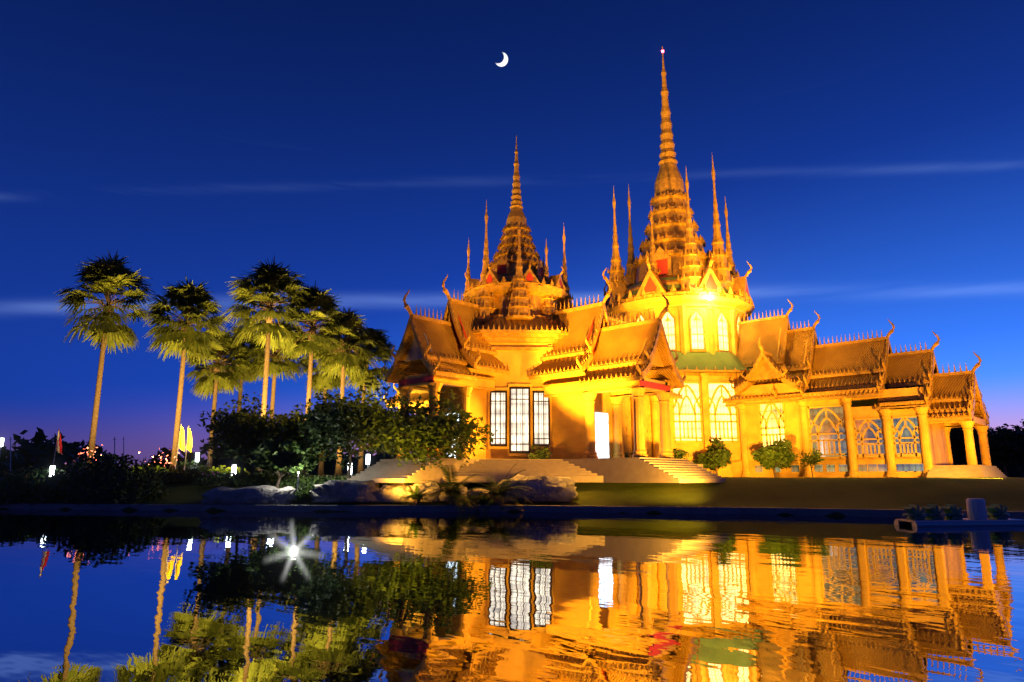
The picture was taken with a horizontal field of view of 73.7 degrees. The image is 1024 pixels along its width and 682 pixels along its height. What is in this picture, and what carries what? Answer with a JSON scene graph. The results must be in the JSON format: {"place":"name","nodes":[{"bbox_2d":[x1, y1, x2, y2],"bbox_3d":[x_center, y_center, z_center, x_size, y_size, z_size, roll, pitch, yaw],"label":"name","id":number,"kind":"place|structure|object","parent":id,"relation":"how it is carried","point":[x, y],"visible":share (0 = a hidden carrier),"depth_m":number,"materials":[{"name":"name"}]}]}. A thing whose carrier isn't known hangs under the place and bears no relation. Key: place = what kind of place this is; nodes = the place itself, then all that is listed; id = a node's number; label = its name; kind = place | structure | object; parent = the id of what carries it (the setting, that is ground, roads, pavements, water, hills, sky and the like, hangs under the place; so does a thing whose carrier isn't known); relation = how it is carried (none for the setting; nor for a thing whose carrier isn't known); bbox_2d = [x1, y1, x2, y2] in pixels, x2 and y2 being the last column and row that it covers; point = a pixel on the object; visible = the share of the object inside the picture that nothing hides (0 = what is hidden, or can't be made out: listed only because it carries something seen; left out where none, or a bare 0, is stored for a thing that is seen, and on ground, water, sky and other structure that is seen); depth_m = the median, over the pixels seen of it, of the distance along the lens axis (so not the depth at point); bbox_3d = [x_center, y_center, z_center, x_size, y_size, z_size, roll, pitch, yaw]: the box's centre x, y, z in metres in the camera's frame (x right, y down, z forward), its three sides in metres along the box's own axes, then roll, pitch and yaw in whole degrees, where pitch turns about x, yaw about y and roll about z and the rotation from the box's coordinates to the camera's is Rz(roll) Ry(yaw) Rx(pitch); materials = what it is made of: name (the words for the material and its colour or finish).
{"place":"outdoors","nodes":[
{"label":"outdoors","id":0,"kind":"place"},
{"bbox_2d":[0,509,1023,681],"bbox_3d":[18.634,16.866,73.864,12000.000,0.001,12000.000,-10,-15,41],"label":"pond water","id":1,"kind":"structure","parent":0,"point":[170,596],"depth_m":11.56,"materials":[{"name":"blue liquid"}]},
{"bbox_2d":[0,503,1023,519],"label":"bank edge","id":2,"kind":"object","parent":1,"relation":"in","point":[616,509],"visible":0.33,"depth_m":41.37,"materials":[{"name":"stone"}]},
{"bbox_2d":[894,513,1023,526],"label":"aerator frame","id":3,"kind":"object","parent":1,"relation":"in","point":[971,522],"visible":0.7,"depth_m":29.08,"materials":[{"name":"metal"}]},
{"bbox_2d":[902,504,1010,523],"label":"aerator paddles","id":4,"kind":"object","parent":3,"relation":"attached to","point":[951,511],"visible":0.87,"depth_m":29.50,"materials":[{"name":"plastic"}]},
{"bbox_2d":[966,498,987,519],"bbox_3d":[20.348,7.349,29.905,0.720,0.880,0.704,-10,-15,41],"label":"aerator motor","id":5,"kind":"object","parent":3,"relation":"on","point":[976,508],"visible":0.99,"depth_m":29.64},
{"bbox_2d":[0,474,1023,517],"bbox_3d":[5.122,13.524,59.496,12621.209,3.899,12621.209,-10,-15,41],"label":"ground","id":6,"kind":"structure","parent":0,"point":[864,493],"depth_m":42.21,"materials":[{"name":"green plant"}]},
{"bbox_2d":[0,424,367,489],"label":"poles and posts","id":7,"kind":"object","parent":6,"relation":"on","point":[114,439],"visible":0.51,"depth_m":61.15,"materials":[{"name":"silver metal"}]},
{"bbox_2d":[56,430,61,452],"bbox_3d":[-40.715,9.048,61.475,0.251,2.125,0.500,-57,-57,76],"label":"flag","id":8,"kind":"object","parent":7,"relation":"attached to","point":[60,445],"depth_m":61.41,"materials":[{"name":"red fabric"}]},
{"bbox_2d":[0,438,369,475],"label":"lamps","id":9,"kind":"object","parent":7,"relation":"attached to","point":[197,459],"visible":0.48,"depth_m":57.03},
{"bbox_2d":[179,426,191,451],"bbox_3d":[-26.623,8.010,55.843,0.434,2.153,1.071,-4,-12,19],"label":"yellow flag","id":10,"kind":"object","parent":7,"relation":"attached to","point":[182,443],"visible":1,"depth_m":55.60,"materials":[{"name":"yellow fabric"}]},
{"bbox_2d":[55,250,397,474],"bbox_3d":[-27.466,2.989,66.584,22.540,20.423,29.582,-10,-15,41],"label":"palm","id":11,"kind":"object","parent":6,"relation":"on","point":[103,275],"depth_m":63.36,"materials":[{"name":"green plant"}]},
{"bbox_2d":[272,449,302,469],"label":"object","id":12,"kind":"object","parent":6,"relation":"on","point":[284,459],"visible":1,"depth_m":41.55,"materials":[{"name":"green plant"}]},
{"bbox_2d":[201,474,577,504],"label":"rocks","id":13,"kind":"object","parent":6,"relation":"on","point":[555,489],"visible":0.79,"depth_m":43.04,"materials":[{"name":"grey stone"}]},
{"bbox_2d":[0,392,823,504],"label":"foliage","id":14,"kind":"object","parent":6,"relation":"on","point":[225,428],"visible":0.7,"depth_m":48.22,"materials":[{"name":"green plant"}]},
{"bbox_2d":[0,375,1023,512],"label":"dark foliage","id":15,"kind":"object","parent":6,"relation":"on","point":[105,479],"visible":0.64,"depth_m":46.11,"materials":[{"name":"green plant"}]},
{"bbox_2d":[53,447,236,480],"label":"blossoms","id":16,"kind":"object","parent":15,"relation":"on","point":[213,473],"visible":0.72,"depth_m":49.99,"materials":[{"name":"pink"}]},
{"bbox_2d":[218,390,1023,504],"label":"branches","id":17,"kind":"object","parent":6,"relation":"on","point":[415,501],"visible":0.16,"depth_m":47.70,"materials":[{"name":"green plant"}]},
{"bbox_2d":[347,457,1006,482],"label":"steps","id":18,"kind":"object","parent":6,"relation":"on","point":[629,470],"visible":0.83,"depth_m":45.57,"materials":[{"name":"beige stone"}]},
{"bbox_2d":[382,46,989,461],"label":"temple","id":19,"kind":"structure","parent":6,"relation":"on","point":[674,240],"depth_m":59.39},
{"bbox_2d":[0,0,1023,466],"label":"sky","id":20,"kind":"structure","parent":0,"point":[868,155],"materials":[{"name":"blue"}]},
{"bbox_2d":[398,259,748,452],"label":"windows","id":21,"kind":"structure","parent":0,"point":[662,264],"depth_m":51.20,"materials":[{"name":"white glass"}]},
{"bbox_2d":[396,295,991,477],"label":"temple wall","id":22,"kind":"structure","parent":0,"point":[573,426],"depth_m":57.55,"materials":[{"name":"yellow paint"}]},
{"bbox_2d":[447,412,608,457],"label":"doorway","id":23,"kind":"structure","parent":22,"relation":"in","point":[602,435],"depth_m":49.76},
{"bbox_2d":[499,274,752,370],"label":"temple roof","id":24,"kind":"structure","parent":22,"relation":"on","point":[710,361],"depth_m":68.54,"materials":[{"name":"green tile"}]},
{"bbox_2d":[390,302,983,418],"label":"temple roof","id":25,"kind":"structure","parent":22,"relation":"on","point":[626,343],"depth_m":53.38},
{"bbox_2d":[488,313,922,472],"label":"windows","id":26,"kind":"structure","parent":22,"relation":"in","point":[867,420],"depth_m":61.55,"materials":[{"name":"glass"}]},
{"bbox_2d":[491,389,547,450],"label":"window","id":27,"kind":"structure","parent":26,"relation":"in","point":[519,421],"depth_m":51.28,"materials":[{"name":"white glass"}]},
{"bbox_2d":[640,311,739,440],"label":"arched windows","id":28,"kind":"structure","parent":26,"relation":"in","point":[687,407],"depth_m":67.59,"materials":[{"name":"glass"}]},
{"bbox_2d":[760,403,784,446],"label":"arched window","id":29,"kind":"structure","parent":26,"relation":"in","point":[772,422],"depth_m":64.35,"materials":[{"name":"yellow glass"}]},
{"bbox_2d":[755,406,923,471],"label":"lattice windows","id":30,"kind":"structure","parent":26,"relation":"in","point":[827,426],"depth_m":59.61,"materials":[{"name":"glass"}]}
]}

